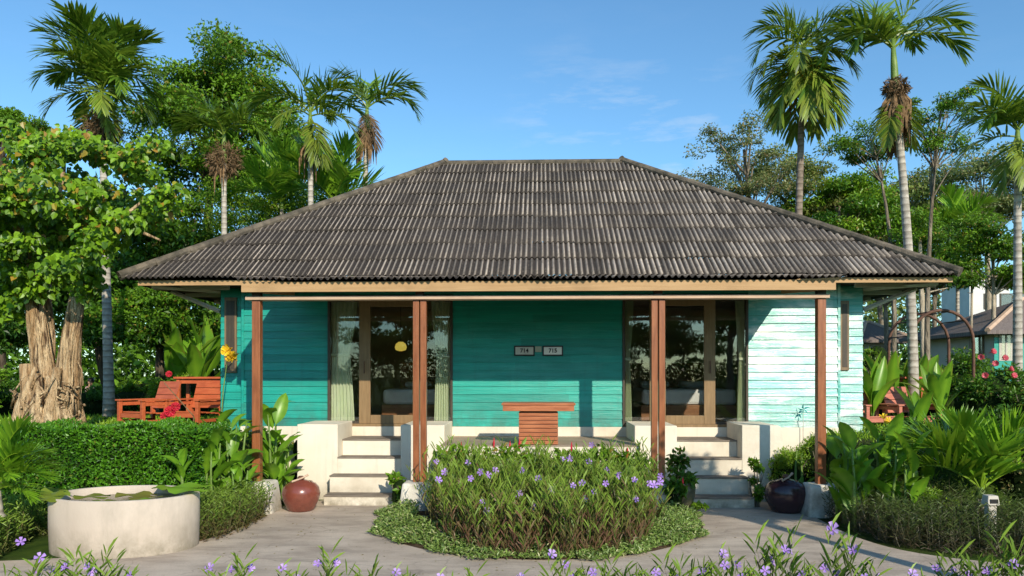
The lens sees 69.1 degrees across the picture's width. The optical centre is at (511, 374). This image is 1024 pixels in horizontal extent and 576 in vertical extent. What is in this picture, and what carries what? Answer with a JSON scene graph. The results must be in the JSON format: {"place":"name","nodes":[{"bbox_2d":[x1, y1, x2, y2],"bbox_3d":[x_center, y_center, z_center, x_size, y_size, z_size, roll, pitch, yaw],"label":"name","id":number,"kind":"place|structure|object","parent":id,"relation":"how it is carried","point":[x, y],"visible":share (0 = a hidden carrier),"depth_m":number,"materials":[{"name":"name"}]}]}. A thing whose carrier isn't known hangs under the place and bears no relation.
{"place":"outdoors","nodes":[
{"label":"outdoors","id":0,"kind":"place"},
{"bbox_2d":[0,500,1023,575],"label":"path","id":1,"kind":"structure","parent":0,"point":[352,525],"depth_m":8.54,"materials":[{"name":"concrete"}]},
{"bbox_2d":[282,474,319,512],"bbox_3d":[-3.208,1.791,11.317,0.570,0.554,0.570,0,0,2],"label":"water pot","id":2,"kind":"object","parent":1,"relation":"on","point":[301,494],"visible":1,"depth_m":11.12,"materials":[{"name":"ceramic"}]},
{"bbox_2d":[384,470,406,507],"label":"leafy shrub","id":3,"kind":"object","parent":1,"relation":"on","point":[396,480],"visible":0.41,"depth_m":11.47,"materials":[{"name":"green plant"}]},
{"bbox_2d":[665,446,699,510],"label":"leafy shrub","id":4,"kind":"object","parent":1,"relation":"on","point":[689,477],"visible":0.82,"depth_m":11.15,"materials":[{"name":"green plant"}]},
{"bbox_2d":[747,457,764,506],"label":"leafy shrub","id":5,"kind":"object","parent":1,"relation":"on","point":[758,490],"visible":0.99,"depth_m":11.60,"materials":[{"name":"green plant"}]},
{"bbox_2d":[764,472,805,513],"bbox_3d":[4.130,1.772,11.215,0.630,0.591,0.630,0,0,2],"label":"water pot","id":6,"kind":"object","parent":1,"relation":"on","point":[786,494],"visible":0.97,"depth_m":11.00,"materials":[{"name":"ceramic"}]},
{"bbox_2d":[0,376,1023,564],"bbox_3d":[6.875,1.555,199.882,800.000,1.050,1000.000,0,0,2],"label":"ground","id":7,"kind":"structure","parent":0,"point":[34,546],"depth_m":9.85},
{"bbox_2d":[0,380,19,416],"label":"garden shrub","id":8,"kind":"object","parent":7,"relation":"on","point":[6,403],"visible":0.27,"depth_m":17.98,"materials":[{"name":"green plant"}]},
{"bbox_2d":[0,106,51,380],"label":"leafy tree","id":9,"kind":"object","parent":7,"relation":"on","point":[17,115],"visible":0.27,"depth_m":30.57,"materials":[{"name":"green plant"}]},
{"bbox_2d":[0,296,64,354],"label":"leafy tree","id":10,"kind":"object","parent":7,"relation":"on","point":[13,336],"visible":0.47,"depth_m":21.94,"materials":[{"name":"green plant"}]},
{"bbox_2d":[0,411,69,516],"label":"palm","id":11,"kind":"object","parent":7,"relation":"on","point":[12,460],"visible":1,"depth_m":8.42,"materials":[{"name":"green plant"}]},
{"bbox_2d":[0,479,72,573],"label":"shrub","id":12,"kind":"object","parent":7,"relation":"on","point":[19,522],"visible":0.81,"depth_m":9.11,"materials":[{"name":"green plant"}]},
{"bbox_2d":[81,384,102,416],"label":"garden shrub","id":13,"kind":"object","parent":7,"relation":"on","point":[92,398],"visible":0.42,"depth_m":19.56,"materials":[{"name":"green plant"}]},
{"bbox_2d":[21,0,167,417],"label":"palm tree","id":14,"kind":"object","parent":7,"relation":"on","point":[102,61],"visible":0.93,"depth_m":17.53,"materials":[{"name":"green plant"}]},
{"bbox_2d":[0,119,190,425],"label":"leafy tree","id":15,"kind":"object","parent":7,"relation":"on","point":[67,237],"visible":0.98,"depth_m":12.84,"materials":[{"name":"green plant"}]},
{"bbox_2d":[66,537,126,575],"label":"ruellia plant","id":16,"kind":"object","parent":7,"relation":"on","point":[95,571],"visible":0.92,"depth_m":6.09,"materials":[{"name":"green plant"}]},
{"bbox_2d":[6,233,220,391],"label":"woods","id":17,"kind":"object","parent":7,"relation":"on","point":[130,357],"visible":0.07,"depth_m":42.77,"materials":[{"name":"green plant"}]},
{"bbox_2d":[0,416,230,516],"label":"clipped hedge","id":18,"kind":"object","parent":7,"relation":"on","point":[122,452],"visible":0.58,"depth_m":10.33,"materials":[{"name":"green plant"}]},
{"bbox_2d":[17,168,220,389],"bbox_3d":[-13.782,-2.305,24.542,8.376,8.390,9.196,0,0,35],"label":"leafy tree","id":19,"kind":"object","parent":7,"relation":"on","point":[59,302],"visible":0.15,"depth_m":23.21,"materials":[{"name":"green plant"}]},
{"bbox_2d":[38,482,212,558],"bbox_3d":[-4.578,1.714,8.963,1.942,0.792,1.273,0,0,2],"label":"round planter","id":20,"kind":"object","parent":7,"relation":"on","point":[144,520],"visible":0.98,"depth_m":8.47,"materials":[{"name":"paint"}]},
{"bbox_2d":[102,382,154,414],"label":"garden shrub","id":21,"kind":"object","parent":7,"relation":"on","point":[130,391],"visible":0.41,"depth_m":18.57,"materials":[{"name":"green plant"}]},
{"bbox_2d":[58,281,220,415],"bbox_3d":[-10.675,-0.664,22.233,5.041,4.997,4.664,0,0,-19],"label":"leafy tree","id":22,"kind":"object","parent":7,"relation":"on","point":[127,303],"visible":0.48,"depth_m":21.16,"materials":[{"name":"green plant"}]},
{"bbox_2d":[115,381,180,421],"bbox_3d":[-7.072,0.585,14.552,0.850,0.890,0.920,0,0,30],"label":"wooden armchair","id":23,"kind":"object","parent":7,"relation":"on","point":[165,391],"visible":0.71,"depth_m":14.55,"materials":[{"name":"red wood"}]},
{"bbox_2d":[119,192,235,327],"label":"leafy tree","id":24,"kind":"object","parent":7,"relation":"on","point":[193,207],"visible":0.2,"depth_m":24.38,"materials":[{"name":"green plant"}]},
{"bbox_2d":[147,372,213,415],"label":"garden shrub","id":25,"kind":"object","parent":7,"relation":"on","point":[154,388],"visible":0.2,"depth_m":17.77,"materials":[{"name":"green plant"}]},
{"bbox_2d":[162,447,201,483],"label":"canna plant","id":26,"kind":"object","parent":7,"relation":"on","point":[182,457],"visible":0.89,"depth_m":10.11,"materials":[{"name":"green plant"}]},
{"bbox_2d":[162,318,219,378],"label":"banana plant","id":27,"kind":"object","parent":7,"relation":"on","point":[174,338],"visible":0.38,"depth_m":20.05,"materials":[{"name":"green plant"}]},
{"bbox_2d":[162,311,220,376],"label":"banana plant","id":28,"kind":"object","parent":7,"relation":"on","point":[206,331],"visible":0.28,"depth_m":21.11,"materials":[{"name":"green plant"}]},
{"bbox_2d":[164,381,220,424],"bbox_3d":[-6.254,0.585,14.724,0.850,0.890,0.920,0,0,16],"label":"wooden armchair","id":29,"kind":"object","parent":7,"relation":"on","point":[197,402],"visible":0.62,"depth_m":14.93,"materials":[{"name":"red wood"}]},
{"bbox_2d":[164,337,220,376],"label":"banana plant","id":30,"kind":"object","parent":7,"relation":"on","point":[197,362],"visible":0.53,"depth_m":19.72,"materials":[{"name":"green plant"}]},
{"bbox_2d":[173,377,220,410],"bbox_3d":[-6.503,0.540,15.833,1.150,0.980,0.600,0,0,2],"label":"wooden table","id":31,"kind":"object","parent":7,"relation":"on","point":[188,381],"visible":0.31,"depth_m":15.60,"materials":[{"name":"red wood"}]},
{"bbox_2d":[115,18,314,319],"bbox_3d":[-10.720,-5.440,27.500,7.345,14.592,6.705,0,0,2],"label":"leafy tree","id":32,"kind":"object","parent":7,"relation":"on","point":[221,77],"visible":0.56,"depth_m":26.10,"materials":[{"name":"green plant"}]},
{"bbox_2d":[194,426,240,498],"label":"canna plant","id":33,"kind":"object","parent":7,"relation":"on","point":[212,451],"visible":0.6,"depth_m":10.56,"materials":[{"name":"green plant"}]},
{"bbox_2d":[164,79,274,234],"bbox_3d":[-7.679,-2.918,19.697,3.056,9.397,2.222,0,0,34],"label":"palm tree","id":34,"kind":"object","parent":7,"relation":"on","point":[222,121],"visible":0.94,"depth_m":19.59,"materials":[{"name":"green plant"}]},
{"bbox_2d":[199,474,275,541],"bbox_3d":[-3.885,1.739,10.130,1.134,0.683,2.256,0,0,2],"label":"shrub","id":35,"kind":"object","parent":7,"relation":"on","point":[219,513],"visible":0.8,"depth_m":9.82,"materials":[{"name":"green plant"}]},
{"bbox_2d":[208,414,266,491],"bbox_3d":[-4.077,1.330,10.996,0.735,1.503,0.942,0,0,28],"label":"canna plant","id":36,"kind":"object","parent":7,"relation":"on","point":[233,438],"visible":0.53,"depth_m":10.89,"materials":[{"name":"green plant"}]},
{"bbox_2d":[227,462,260,514],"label":"canna plant","id":37,"kind":"object","parent":7,"relation":"on","point":[236,471],"visible":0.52,"depth_m":10.67,"materials":[{"name":"green plant"}]},
{"bbox_2d":[188,171,326,245],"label":"leafy tree","id":38,"kind":"object","parent":7,"relation":"on","point":[264,209],"visible":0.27,"depth_m":22.67,"materials":[{"name":"green plant"}]},
{"bbox_2d":[215,135,307,214],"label":"palm tree","id":39,"kind":"object","parent":7,"relation":"on","point":[272,168],"visible":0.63,"depth_m":21.77,"materials":[{"name":"green plant"}]},
{"bbox_2d":[244,393,303,483],"bbox_3d":[-3.782,1.186,11.696,0.962,1.793,0.789,0,0,30],"label":"canna plant","id":40,"kind":"object","parent":7,"relation":"on","point":[276,414],"visible":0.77,"depth_m":11.65,"materials":[{"name":"green plant"}]},
{"bbox_2d":[263,432,304,504],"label":"canna plant","id":41,"kind":"object","parent":7,"relation":"on","point":[283,462],"visible":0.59,"depth_m":11.89,"materials":[{"name":"green plant"}]},
{"bbox_2d":[244,38,372,276],"bbox_3d":[-5.253,-3.340,19.253,3.270,10.241,2.478,0,0,-13],"label":"palm tree","id":42,"kind":"object","parent":7,"relation":"on","point":[312,149],"visible":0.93,"depth_m":18.96,"materials":[{"name":"green plant"}]},
{"bbox_2d":[268,130,384,202],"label":"palm tree","id":43,"kind":"object","parent":7,"relation":"on","point":[337,179],"visible":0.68,"depth_m":20.26,"materials":[{"name":"green plant"}]},
{"bbox_2d":[317,64,426,185],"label":"palm tree","id":44,"kind":"object","parent":7,"relation":"on","point":[368,137],"visible":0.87,"depth_m":21.05,"materials":[{"name":"green plant"}]},
{"bbox_2d":[0,413,1023,520],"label":"grass","id":45,"kind":"structure","parent":7,"relation":"on","point":[109,420],"depth_m":14.62,"materials":[{"name":"green plant"}]},
{"bbox_2d":[116,156,962,517],"bbox_3d":[0.472,-1.484,16.631,14.249,7.228,11.655,0,0,2],"label":"bungalow","id":46,"kind":"object","parent":7,"relation":"on","point":[486,248],"visible":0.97,"depth_m":13.27,"materials":[{"name":"teal paint"}]},
{"bbox_2d":[224,297,236,372],"bbox_3d":[-5.161,-0.720,13.657,0.223,1.381,0.055,0,0,2],"label":"window","id":47,"kind":"structure","parent":46,"relation":"in","point":[230,303],"depth_m":13.63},
{"bbox_2d":[331,302,356,420],"bbox_3d":[-3.044,-0.270,13.513,0.484,2.220,0.090,0,0,2],"label":"curtain","id":48,"kind":"object","parent":46,"relation":"hanging from","point":[343,315],"visible":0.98,"depth_m":13.52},
{"bbox_2d":[359,301,412,423],"bbox_3d":[-2.160,-0.232,13.365,1.187,2.231,0.095,0,0,2],"label":"door","id":49,"kind":"structure","parent":46,"relation":"in","point":[365,416],"depth_m":13.38,"materials":[{"name":"brown wood"}]},
{"bbox_2d":[382,363,435,419],"bbox_3d":[-1.642,0.350,15.526,1.750,1.200,2.020,0,0,2],"label":"bed","id":50,"kind":"object","parent":46,"relation":"on","point":[397,401],"visible":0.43,"depth_m":14.56,"materials":[{"name":"fabric"}]},
{"bbox_2d":[431,301,449,420],"bbox_3d":[-1.273,-0.270,13.452,0.378,2.220,0.090,0,0,2],"label":"curtain","id":51,"kind":"object","parent":46,"relation":"hanging from","point":[441,318],"visible":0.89,"depth_m":13.45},
{"bbox_2d":[501,402,575,444],"bbox_3d":[0.420,0.772,11.839,1.147,0.653,0.632,0,0,2],"label":"wooden table","id":52,"kind":"object","parent":46,"relation":"on","point":[537,420],"visible":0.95,"depth_m":11.60,"materials":[{"name":"brown wood"}]},
{"bbox_2d":[625,301,633,420],"bbox_3d":[2.101,-0.270,13.336,0.157,2.220,0.090,0,0,2],"label":"curtain","id":53,"kind":"object","parent":46,"relation":"hanging from","point":[628,336],"visible":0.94,"depth_m":13.34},
{"bbox_2d":[649,300,714,423],"bbox_3d":[3.023,-0.232,13.186,1.156,2.231,0.095,0,0,2],"label":"door","id":54,"kind":"structure","parent":46,"relation":"in","point":[709,305],"depth_m":13.18,"materials":[{"name":"brown wood"}]},
{"bbox_2d":[735,300,744,421],"bbox_3d":[4.087,-0.270,13.267,0.212,2.220,0.090,0,0,2],"label":"curtain","id":55,"kind":"object","parent":46,"relation":"hanging from","point":[740,315],"visible":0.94,"depth_m":13.27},
{"bbox_2d":[841,301,848,369],"bbox_3d":[5.931,-0.692,13.275,0.155,1.242,0.055,0,0,2],"label":"window","id":56,"kind":"structure","parent":46,"relation":"in","point":[844,304],"depth_m":13.25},
{"bbox_2d":[687,554,731,575],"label":"ruellia plant","id":57,"kind":"object","parent":7,"relation":"on","point":[707,571],"visible":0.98,"depth_m":5.99,"materials":[{"name":"green plant"}]},
{"bbox_2d":[677,109,811,202],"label":"feathery tree","id":58,"kind":"object","parent":7,"relation":"on","point":[748,187],"visible":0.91,"depth_m":26.56,"materials":[{"name":"green plant"}]},
{"bbox_2d":[742,520,792,575],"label":"ruellia plant","id":59,"kind":"object","parent":7,"relation":"on","point":[767,558],"visible":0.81,"depth_m":6.08,"materials":[{"name":"green plant"}]},
{"bbox_2d":[767,515,804,575],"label":"ruellia plant","id":60,"kind":"object","parent":7,"relation":"on","point":[788,549],"visible":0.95,"depth_m":5.93,"materials":[{"name":"green plant"}]},
{"bbox_2d":[766,445,809,481],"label":"fern bush","id":61,"kind":"object","parent":7,"relation":"on","point":[783,463],"visible":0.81,"depth_m":11.86,"materials":[{"name":"green plant"}]},
{"bbox_2d":[741,136,851,218],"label":"feathery tree","id":62,"kind":"object","parent":7,"relation":"on","point":[813,174],"visible":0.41,"depth_m":27.96,"materials":[{"name":"green plant"}]},
{"bbox_2d":[737,1,869,273],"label":"palm tree","id":63,"kind":"object","parent":7,"relation":"on","point":[808,85],"visible":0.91,"depth_m":16.56,"materials":[{"name":"green plant"}]},
{"bbox_2d":[792,434,828,481],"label":"fern bush","id":64,"kind":"object","parent":7,"relation":"on","point":[809,452],"visible":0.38,"depth_m":12.13,"materials":[{"name":"green plant"}]},
{"bbox_2d":[811,426,874,527],"bbox_3d":[4.585,1.386,10.223,0.829,1.390,0.792,0,0,2],"label":"canna plant","id":65,"kind":"object","parent":7,"relation":"on","point":[835,446],"visible":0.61,"depth_m":10.19,"materials":[{"name":"green plant"}]},
{"bbox_2d":[819,512,866,575],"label":"ruellia plant","id":66,"kind":"object","parent":7,"relation":"on","point":[831,528],"visible":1,"depth_m":5.78,"materials":[{"name":"green plant"}]},
{"bbox_2d":[781,160,918,237],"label":"leafy tree","id":67,"kind":"object","parent":7,"relation":"on","point":[864,193],"visible":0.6,"depth_m":26.96,"materials":[{"name":"green plant"}]},
{"bbox_2d":[827,422,888,530],"bbox_3d":[4.626,1.349,10.002,0.873,1.468,0.561,0,0,2],"label":"canna plant","id":68,"kind":"object","parent":7,"relation":"on","point":[848,481],"visible":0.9,"depth_m":9.90,"materials":[{"name":"green plant"}]},
{"bbox_2d":[818,117,909,354],"bbox_3d":[11.239,-3.196,23.592,2.877,10.075,2.321,0,0,23],"label":"feathery tree","id":69,"kind":"object","parent":7,"relation":"on","point":[854,146],"visible":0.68,"depth_m":23.50,"materials":[{"name":"green plant"}]},
{"bbox_2d":[863,351,899,422],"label":"banana plant","id":70,"kind":"object","parent":7,"relation":"on","point":[876,388],"visible":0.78,"depth_m":15.32,"materials":[{"name":"green plant"}]},
{"bbox_2d":[863,390,904,424],"bbox_3d":[7.302,0.705,15.158,0.850,0.890,0.920,0,0,-10],"label":"wooden armchair","id":71,"kind":"object","parent":7,"relation":"on","point":[875,417],"visible":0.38,"depth_m":14.81,"materials":[{"name":"red wood"}]},
{"bbox_2d":[863,321,906,355],"bbox_3d":[16.230,-0.286,33.940,2.629,4.332,4.245,0,0,2],"label":"bungalow","id":72,"kind":"object","parent":7,"relation":"on","point":[873,334],"visible":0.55,"depth_m":32.49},
{"bbox_2d":[863,351,907,415],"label":"banana plant","id":73,"kind":"object","parent":7,"relation":"on","point":[893,367],"visible":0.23,"depth_m":15.68,"materials":[{"name":"green plant"}]},
{"bbox_2d":[859,413,912,512],"bbox_3d":[5.098,1.303,10.215,0.644,1.560,0.766,0,0,18],"label":"canna plant","id":74,"kind":"object","parent":7,"relation":"on","point":[875,433],"visible":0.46,"depth_m":10.11,"materials":[{"name":"green plant"}]},
{"bbox_2d":[812,0,979,420],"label":"palm tree","id":75,"kind":"object","parent":7,"relation":"on","point":[896,121],"visible":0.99,"depth_m":15.64,"materials":[{"name":"green plant"}]},
{"bbox_2d":[865,412,937,521],"bbox_3d":[5.189,1.284,9.857,0.917,1.595,0.577,0,0,27],"label":"canna plant","id":76,"kind":"object","parent":7,"relation":"on","point":[911,476],"visible":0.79,"depth_m":9.83,"materials":[{"name":"green plant"}]},
{"bbox_2d":[893,384,933,421],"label":"banana plant","id":77,"kind":"object","parent":7,"relation":"on","point":[916,405],"visible":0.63,"depth_m":12.34,"materials":[{"name":"green plant"}]},
{"bbox_2d":[882,387,945,424],"bbox_3d":[8.155,0.705,15.229,0.850,0.890,0.920,0,0,-18],"label":"wooden armchair","id":78,"kind":"object","parent":7,"relation":"on","point":[892,392],"visible":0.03,"depth_m":15.52,"materials":[{"name":"red wood"}]},
{"bbox_2d":[833,168,997,310],"bbox_3d":[18.067,-3.585,33.160,6.523,10.874,6.440,0,0,42],"label":"feathery tree","id":79,"kind":"object","parent":7,"relation":"on","point":[915,195],"visible":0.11,"depth_m":31.92,"materials":[{"name":"green plant"}]},
{"bbox_2d":[899,352,938,398],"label":"banana plant","id":80,"kind":"object","parent":7,"relation":"on","point":[929,365],"visible":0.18,"depth_m":16.06,"materials":[{"name":"green plant"}]},
{"bbox_2d":[822,435,1023,561],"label":"shrub","id":81,"kind":"object","parent":7,"relation":"on","point":[955,528],"visible":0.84,"depth_m":9.02,"materials":[{"name":"green plant"}]},
{"bbox_2d":[886,205,959,357],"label":"slim tree","id":82,"kind":"object","parent":7,"relation":"on","point":[919,221],"visible":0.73,"depth_m":22.42,"materials":[{"name":"green plant"}]},
{"bbox_2d":[887,309,974,377],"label":"iron arch","id":83,"kind":"structure","parent":7,"relation":"on","point":[939,311],"depth_m":17.13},
{"bbox_2d":[897,360,975,414],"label":"banana plant","id":84,"kind":"object","parent":7,"relation":"on","point":[938,381],"visible":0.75,"depth_m":14.74,"materials":[{"name":"green plant"}]},
{"bbox_2d":[877,85,997,360],"bbox_3d":[11.319,-2.885,19.605,2.637,9.137,2.284,0,0,-18],"label":"branching tree","id":85,"kind":"object","parent":7,"relation":"on","point":[933,145],"visible":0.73,"depth_m":19.57,"materials":[{"name":"green plant"}]},
{"bbox_2d":[863,275,1023,358],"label":"woods","id":86,"kind":"object","parent":7,"relation":"on","point":[900,312],"visible":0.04,"depth_m":51.00,"materials":[{"name":"green plant"}]},
{"bbox_2d":[899,231,989,327],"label":"leafy tree","id":87,"kind":"object","parent":7,"relation":"on","point":[944,255],"visible":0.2,"depth_m":29.02,"materials":[{"name":"green plant"}]},
{"bbox_2d":[873,403,1023,515],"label":"palm","id":88,"kind":"object","parent":7,"relation":"on","point":[977,448],"visible":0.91,"depth_m":9.75,"materials":[{"name":"green plant"}]},
{"bbox_2d":[897,141,1023,310],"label":"feathery tree","id":89,"kind":"object","parent":7,"relation":"on","point":[975,169],"visible":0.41,"depth_m":30.71,"materials":[{"name":"green plant"}]},
{"bbox_2d":[899,297,1023,380],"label":"bungalow","id":90,"kind":"object","parent":7,"relation":"on","point":[996,334],"visible":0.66,"depth_m":25.32,"materials":[{"name":"grey tile"}]},
{"bbox_2d":[915,181,1011,319],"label":"palm tree","id":91,"kind":"object","parent":7,"relation":"on","point":[955,203],"visible":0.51,"depth_m":28.90,"materials":[{"name":"green plant"}]},
{"bbox_2d":[941,345,994,379],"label":"tall shrub","id":92,"kind":"object","parent":7,"relation":"on","point":[962,367],"visible":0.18,"depth_m":21.34,"materials":[{"name":"green plant"}]},
{"bbox_2d":[942,211,1003,354],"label":"slim tree","id":93,"kind":"object","parent":7,"relation":"on","point":[972,223],"visible":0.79,"depth_m":25.34,"materials":[{"name":"green plant"}]},
{"bbox_2d":[945,539,1000,575],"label":"ruellia plant","id":94,"kind":"object","parent":7,"relation":"on","point":[969,564],"visible":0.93,"depth_m":5.93,"materials":[{"name":"green plant"}]},
{"bbox_2d":[926,403,1023,435],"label":"garden shrub","id":95,"kind":"object","parent":7,"relation":"on","point":[996,412],"visible":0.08,"depth_m":11.96,"materials":[{"name":"green plant"}]},
{"bbox_2d":[942,71,1023,380],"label":"palm tree","id":96,"kind":"object","parent":7,"relation":"on","point":[1007,112],"visible":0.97,"depth_m":15.09,"materials":[{"name":"green plant"}]},
{"bbox_2d":[947,223,1023,319],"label":"leafy tree","id":97,"kind":"object","parent":7,"relation":"on","point":[1001,277],"visible":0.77,"depth_m":25.17,"materials":[{"name":"green plant"}]},
{"bbox_2d":[949,348,1023,415],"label":"garden shrub","id":98,"kind":"object","parent":7,"relation":"on","point":[985,389],"visible":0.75,"depth_m":14.44,"materials":[{"name":"green plant"}]},
{"bbox_2d":[972,552,1018,575],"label":"ruellia plant","id":99,"kind":"object","parent":7,"relation":"on","point":[989,571],"visible":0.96,"depth_m":5.80,"materials":[{"name":"green plant"}]},
{"bbox_2d":[984,520,1023,575],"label":"ruellia plant","id":100,"kind":"object","parent":7,"relation":"on","point":[1008,554],"visible":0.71,"depth_m":5.96,"materials":[{"name":"green plant"}]},
{"bbox_2d":[996,380,1023,426],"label":"garden shrub","id":101,"kind":"object","parent":7,"relation":"on","point":[1013,397],"visible":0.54,"depth_m":14.05,"materials":[{"name":"green plant"}]},
{"bbox_2d":[998,443,1023,495],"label":"garden shrub","id":102,"kind":"object","parent":7,"relation":"on","point":[1013,481],"visible":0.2,"depth_m":10.23,"materials":[{"name":"green plant"}]},
{"bbox_2d":[0,0,1023,375],"label":"sky","id":103,"kind":"structure","parent":0,"point":[636,80],"materials":[{"name":"blue"}]},
{"bbox_2d":[375,511,702,559],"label":"soil","id":104,"kind":"structure","parent":0,"point":[425,513],"depth_m":8.77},
{"bbox_2d":[366,499,708,560],"bbox_3d":[0.316,1.933,9.588,4.884,0.318,2.840,0,0,2],"label":"ground cover","id":105,"kind":"object","parent":104,"relation":"on","point":[689,521],"visible":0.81,"depth_m":9.11,"materials":[{"name":"green plant"}]},
{"bbox_2d":[405,434,683,555],"bbox_3d":[0.463,1.453,9.783,3.993,1.194,3.464,0,0,2],"label":"flower bed","id":106,"kind":"object","parent":104,"relation":"on","point":[524,499],"visible":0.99,"depth_m":8.99,"materials":[{"name":"green plant"}]},
{"bbox_2d":[662,475,687,509],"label":"leafy shrub","id":107,"kind":"object","parent":104,"relation":"on","point":[679,492],"visible":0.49,"depth_m":10.80,"materials":[{"name":"green plant"}]},
{"bbox_2d":[630,363,736,421],"bbox_3d":[3.455,0.350,15.350,1.850,1.200,2.020,0,0,2],"label":"bed","id":108,"kind":"object","parent":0,"point":[684,388],"visible":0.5,"depth_m":14.41,"materials":[{"name":"white fabric"}]},
{"bbox_2d":[942,280,1023,323],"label":"white building","id":109,"kind":"structure","parent":0,"point":[1003,297],"depth_m":43.32,"materials":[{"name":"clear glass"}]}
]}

